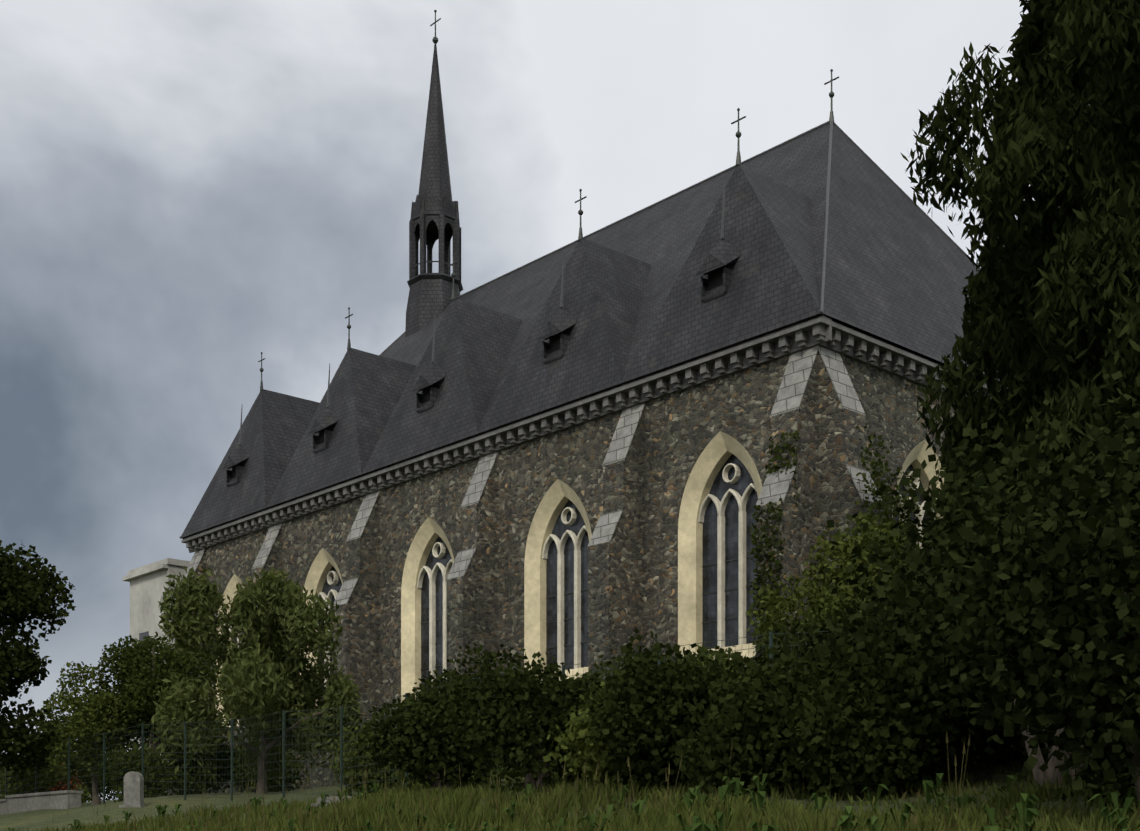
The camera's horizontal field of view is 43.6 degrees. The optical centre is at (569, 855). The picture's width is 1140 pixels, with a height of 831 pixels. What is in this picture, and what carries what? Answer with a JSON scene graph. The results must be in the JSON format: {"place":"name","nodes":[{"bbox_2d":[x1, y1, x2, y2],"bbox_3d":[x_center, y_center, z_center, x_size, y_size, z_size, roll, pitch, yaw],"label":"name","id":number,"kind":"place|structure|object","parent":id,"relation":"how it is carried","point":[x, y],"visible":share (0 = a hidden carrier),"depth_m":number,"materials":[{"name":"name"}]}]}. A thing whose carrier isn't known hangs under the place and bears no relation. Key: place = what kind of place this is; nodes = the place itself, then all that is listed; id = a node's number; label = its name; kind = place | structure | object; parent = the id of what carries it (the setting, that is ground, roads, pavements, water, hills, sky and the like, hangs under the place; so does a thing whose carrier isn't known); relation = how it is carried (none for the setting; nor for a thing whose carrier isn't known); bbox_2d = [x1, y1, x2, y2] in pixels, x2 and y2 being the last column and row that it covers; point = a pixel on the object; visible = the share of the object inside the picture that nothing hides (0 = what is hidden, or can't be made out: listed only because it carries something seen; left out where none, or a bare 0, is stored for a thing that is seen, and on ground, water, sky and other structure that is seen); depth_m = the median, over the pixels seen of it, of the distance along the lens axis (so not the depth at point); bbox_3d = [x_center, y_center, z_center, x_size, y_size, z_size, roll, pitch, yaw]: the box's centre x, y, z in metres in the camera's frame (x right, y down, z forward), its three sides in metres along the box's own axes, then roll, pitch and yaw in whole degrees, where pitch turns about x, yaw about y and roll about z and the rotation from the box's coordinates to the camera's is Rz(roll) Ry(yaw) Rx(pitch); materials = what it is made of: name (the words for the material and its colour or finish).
{"place":"outdoors","nodes":[
{"label":"outdoors","id":0,"kind":"place"},
{"bbox_2d":[0,0,1034,802],"label":"sky","id":1,"kind":"structure","parent":0,"point":[191,191],"materials":[{"name":"grey"}]},
{"bbox_2d":[0,758,1137,830],"bbox_3d":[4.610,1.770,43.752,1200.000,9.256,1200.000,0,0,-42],"label":"ground","id":2,"kind":"structure","parent":0,"point":[35,819],"depth_m":34.24,"materials":[{"name":"green plant"}]},
{"bbox_2d":[1,752,66,798],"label":"hedge stems","id":3,"kind":"object","parent":2,"relation":"on","point":[53,782],"visible":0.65,"depth_m":51.82,"materials":[{"name":"green plant"}]},
{"bbox_2d":[0,540,75,782],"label":"tree","id":4,"kind":"object","parent":2,"relation":"on","point":[21,599],"visible":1,"depth_m":43.50,"materials":[{"name":"green plant"}]},
{"bbox_2d":[0,790,82,814],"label":"cemetery wall","id":5,"kind":"structure","parent":2,"relation":"on","point":[62,799],"depth_m":42.71,"materials":[{"name":"grey concrete"}]},
{"bbox_2d":[1,774,91,802],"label":"hedge stems","id":6,"kind":"object","parent":2,"relation":"on","point":[83,794],"visible":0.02,"depth_m":81.55,"materials":[{"name":"green plant"}]},
{"bbox_2d":[43,762,83,791],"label":"flowers","id":7,"kind":"object","parent":2,"relation":"on","point":[61,786],"visible":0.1,"depth_m":63.98,"materials":[{"name":"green plant"}]},
{"bbox_2d":[35,661,141,804],"bbox_3d":[-18.260,-4.625,55.950,5.187,5.805,5.211,0,0,-42],"label":"tree","id":8,"kind":"object","parent":2,"relation":"on","point":[82,722],"visible":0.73,"depth_m":54.76,"materials":[{"name":"green plant"}]},
{"bbox_2d":[75,771,119,801],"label":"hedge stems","id":9,"kind":"object","parent":2,"relation":"on","point":[89,786],"visible":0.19,"depth_m":85.17,"materials":[{"name":"green plant"}]},
{"bbox_2d":[97,742,175,801],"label":"bush stems","id":10,"kind":"object","parent":2,"relation":"on","point":[157,771],"visible":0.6,"depth_m":46.42,"materials":[{"name":"green plant"}]},
{"bbox_2d":[122,558,190,749],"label":"annex building","id":11,"kind":"structure","parent":2,"relation":"on","point":[147,584],"depth_m":73.46,"materials":[{"name":"paint"}]},
{"bbox_2d":[95,632,237,762],"bbox_3d":[-15.567,-5.309,55.387,5.076,7.078,6.387,0,0,-42],"label":"tree","id":12,"kind":"object","parent":2,"relation":"on","point":[140,673],"visible":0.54,"depth_m":54.31,"materials":[{"name":"green plant"}]},
{"bbox_2d":[166,737,234,794],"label":"bush stems","id":13,"kind":"object","parent":2,"relation":"on","point":[195,776],"visible":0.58,"depth_m":55.61,"materials":[{"name":"green plant"}]},
{"bbox_2d":[119,771,349,807],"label":"gravestones","id":14,"kind":"object","parent":2,"relation":"on","point":[133,789],"visible":0.65,"depth_m":36.56,"materials":[{"name":"grey stone"}]},
{"bbox_2d":[149,565,365,793],"bbox_3d":[-8.330,-4.916,41.197,5.292,6.761,7.187,0,0,17],"label":"tree","id":15,"kind":"object","parent":2,"relation":"on","point":[269,661],"visible":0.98,"depth_m":39.94,"materials":[{"name":"green plant"}]},
{"bbox_2d":[218,730,314,791],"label":"bush stems","id":16,"kind":"object","parent":2,"relation":"on","point":[288,775],"visible":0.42,"depth_m":56.46,"materials":[{"name":"green plant"}]},
{"bbox_2d":[329,720,423,795],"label":"bush stems","id":17,"kind":"object","parent":2,"relation":"on","point":[371,769],"visible":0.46,"depth_m":33.10,"materials":[{"name":"green plant"}]},
{"bbox_2d":[349,681,493,790],"bbox_3d":[-2.386,-2.086,25.640,2.510,2.079,2.595,0,0,-42],"label":"shrub","id":18,"kind":"object","parent":2,"relation":"on","point":[423,743],"visible":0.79,"depth_m":25.23,"materials":[{"name":"green plant"}]},
{"bbox_2d":[390,642,528,776],"bbox_3d":[-2.012,-3.180,32.453,3.585,3.340,3.530,0,0,-42],"label":"bush","id":19,"kind":"object","parent":2,"relation":"on","point":[485,663],"visible":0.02,"depth_m":31.99,"materials":[{"name":"green plant"}]},
{"bbox_2d":[0,631,995,803],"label":"fence","id":20,"kind":"object","parent":2,"relation":"on","point":[283,785],"visible":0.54,"depth_m":35.23,"materials":[{"name":"metal"}]},
{"bbox_2d":[164,345,884,795],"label":"church buttresses","id":21,"kind":"structure","parent":2,"relation":"on","point":[818,407],"depth_m":45.69,"materials":[{"name":"stone"}]},
{"bbox_2d":[749,425,954,662],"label":"ivy stems","id":22,"kind":"object","parent":21,"relation":"attached to","point":[878,481],"visible":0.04,"depth_m":40.24,"materials":[{"name":"green plant"}]},
{"bbox_2d":[444,651,605,793],"bbox_3d":[-0.370,-2.071,23.076,3.328,2.405,2.344,0,0,-11],"label":"bush","id":23,"kind":"object","parent":2,"relation":"on","point":[525,711],"visible":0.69,"depth_m":22.80,"materials":[{"name":"green plant"}]},
{"bbox_2d":[515,672,615,768],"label":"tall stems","id":24,"kind":"object","parent":2,"relation":"on","point":[576,675],"depth_m":30.22,"materials":[{"name":"green plant"}]},
{"bbox_2d":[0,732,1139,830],"bbox_3d":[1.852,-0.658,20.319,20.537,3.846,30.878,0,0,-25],"label":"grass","id":25,"kind":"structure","parent":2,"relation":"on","point":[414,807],"depth_m":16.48,"materials":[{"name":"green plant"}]},
{"bbox_2d":[543,672,679,790],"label":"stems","id":26,"kind":"object","parent":2,"relation":"on","point":[595,753],"visible":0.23,"depth_m":20.49,"materials":[{"name":"green plant"}]},
{"bbox_2d":[580,649,692,686],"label":"bush stems","id":27,"kind":"object","parent":2,"relation":"on","point":[605,665],"depth_m":36.00,"materials":[{"name":"green plant"}]},
{"bbox_2d":[602,647,740,688],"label":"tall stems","id":28,"kind":"object","parent":2,"relation":"on","point":[631,649],"visible":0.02,"depth_m":28.52,"materials":[{"name":"green plant"}]},
{"bbox_2d":[578,628,802,787],"bbox_3d":[1.775,-1.940,19.633,3.444,2.355,2.773,0,0,-42],"label":"shrub","id":29,"kind":"object","parent":2,"relation":"on","point":[652,728],"visible":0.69,"depth_m":19.03,"materials":[{"name":"green plant"}]},
{"bbox_2d":[678,644,746,677],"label":"bush stems","id":30,"kind":"object","parent":2,"relation":"on","point":[723,658],"visible":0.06,"depth_m":26.24,"materials":[{"name":"green plant"}]},
{"bbox_2d":[673,647,829,795],"bbox_3d":[2.510,-1.615,18.426,2.269,1.890,3.089,0,0,14],"label":"bush","id":31,"kind":"object","parent":2,"relation":"on","point":[738,731],"visible":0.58,"depth_m":17.42,"materials":[{"name":"green plant"}]},
{"bbox_2d":[737,628,830,684],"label":"bush stems","id":32,"kind":"object","parent":2,"relation":"on","point":[780,664],"visible":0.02,"depth_m":23.97,"materials":[{"name":"green plant"}]},
{"bbox_2d":[762,608,867,679],"bbox_3d":[4.769,-2.898,24.542,3.160,2.724,2.812,0,0,-42],"label":"bush","id":33,"kind":"object","parent":2,"relation":"on","point":[818,623],"depth_m":23.95,"materials":[{"name":"green plant"}]},
{"bbox_2d":[745,512,919,654],"bbox_3d":[5.889,-4.328,29.096,3.904,5.244,3.715,0,0,-42],"label":"bush","id":34,"kind":"object","parent":2,"relation":"on","point":[826,600],"visible":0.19,"depth_m":28.67,"materials":[{"name":"green plant"}]},
{"bbox_2d":[749,620,996,799],"bbox_3d":[3.430,-1.657,16.962,2.810,2.232,2.548,0,0,-42],"label":"shrub","id":35,"kind":"object","parent":2,"relation":"on","point":[869,732],"visible":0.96,"depth_m":16.20,"materials":[{"name":"green plant"}]},
{"bbox_2d":[766,520,1044,774],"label":"bush stems","id":36,"kind":"object","parent":2,"relation":"on","point":[818,639],"visible":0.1,"depth_m":18.28,"materials":[{"name":"green plant"}]},
{"bbox_2d":[818,422,1139,786],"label":"bush stems","id":37,"kind":"object","parent":2,"relation":"on","point":[932,638],"visible":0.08,"depth_m":15.01,"materials":[{"name":"green plant"}]},
{"bbox_2d":[877,353,1139,814],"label":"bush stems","id":38,"kind":"object","parent":2,"relation":"on","point":[1086,678],"visible":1,"depth_m":10.99,"materials":[{"name":"green plant"}]},
{"bbox_2d":[901,0,1139,686],"bbox_3d":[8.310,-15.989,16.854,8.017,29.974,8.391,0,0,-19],"label":"tree","id":39,"kind":"object","parent":2,"relation":"on","point":[1090,340],"visible":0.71,"depth_m":16.77,"materials":[{"name":"green plant"}]},
{"bbox_2d":[205,354,963,749],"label":"church walls","id":40,"kind":"structure","parent":0,"point":[683,428],"depth_m":48.37,"materials":[{"name":"stone"}]},
{"bbox_2d":[181,124,1000,538],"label":"roof","id":41,"kind":"structure","parent":40,"relation":"on","point":[899,268],"depth_m":51.01,"materials":[{"name":"grey tile"}]},
{"bbox_2d":[405,44,462,336],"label":"spire","id":42,"kind":"structure","parent":41,"relation":"on","point":[434,213],"depth_m":70.49,"materials":[{"name":"stone"}]},
{"bbox_2d":[430,10,440,43],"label":"cross","id":43,"kind":"object","parent":42,"relation":"attached to","point":[435,40],"visible":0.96,"depth_m":71.10,"materials":[{"name":"metal"}]},
{"bbox_2d":[222,179,739,485],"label":"dormers","id":44,"kind":"object","parent":41,"relation":"on","point":[723,253],"visible":0.92,"depth_m":49.93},
{"bbox_2d":[258,69,838,390],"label":"roof crosses","id":45,"kind":"object","parent":41,"relation":"on","point":[738,162],"visible":0.98,"depth_m":52.94,"materials":[{"name":"black metal"}]},
{"bbox_2d":[179,121,980,538],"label":"roof ridge rolls","id":46,"kind":"object","parent":41,"relation":"on","point":[735,167],"visible":0.35,"depth_m":53.41,"materials":[{"name":"grey metal"}]},
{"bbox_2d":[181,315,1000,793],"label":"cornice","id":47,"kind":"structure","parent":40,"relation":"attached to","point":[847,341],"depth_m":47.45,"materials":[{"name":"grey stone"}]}
]}

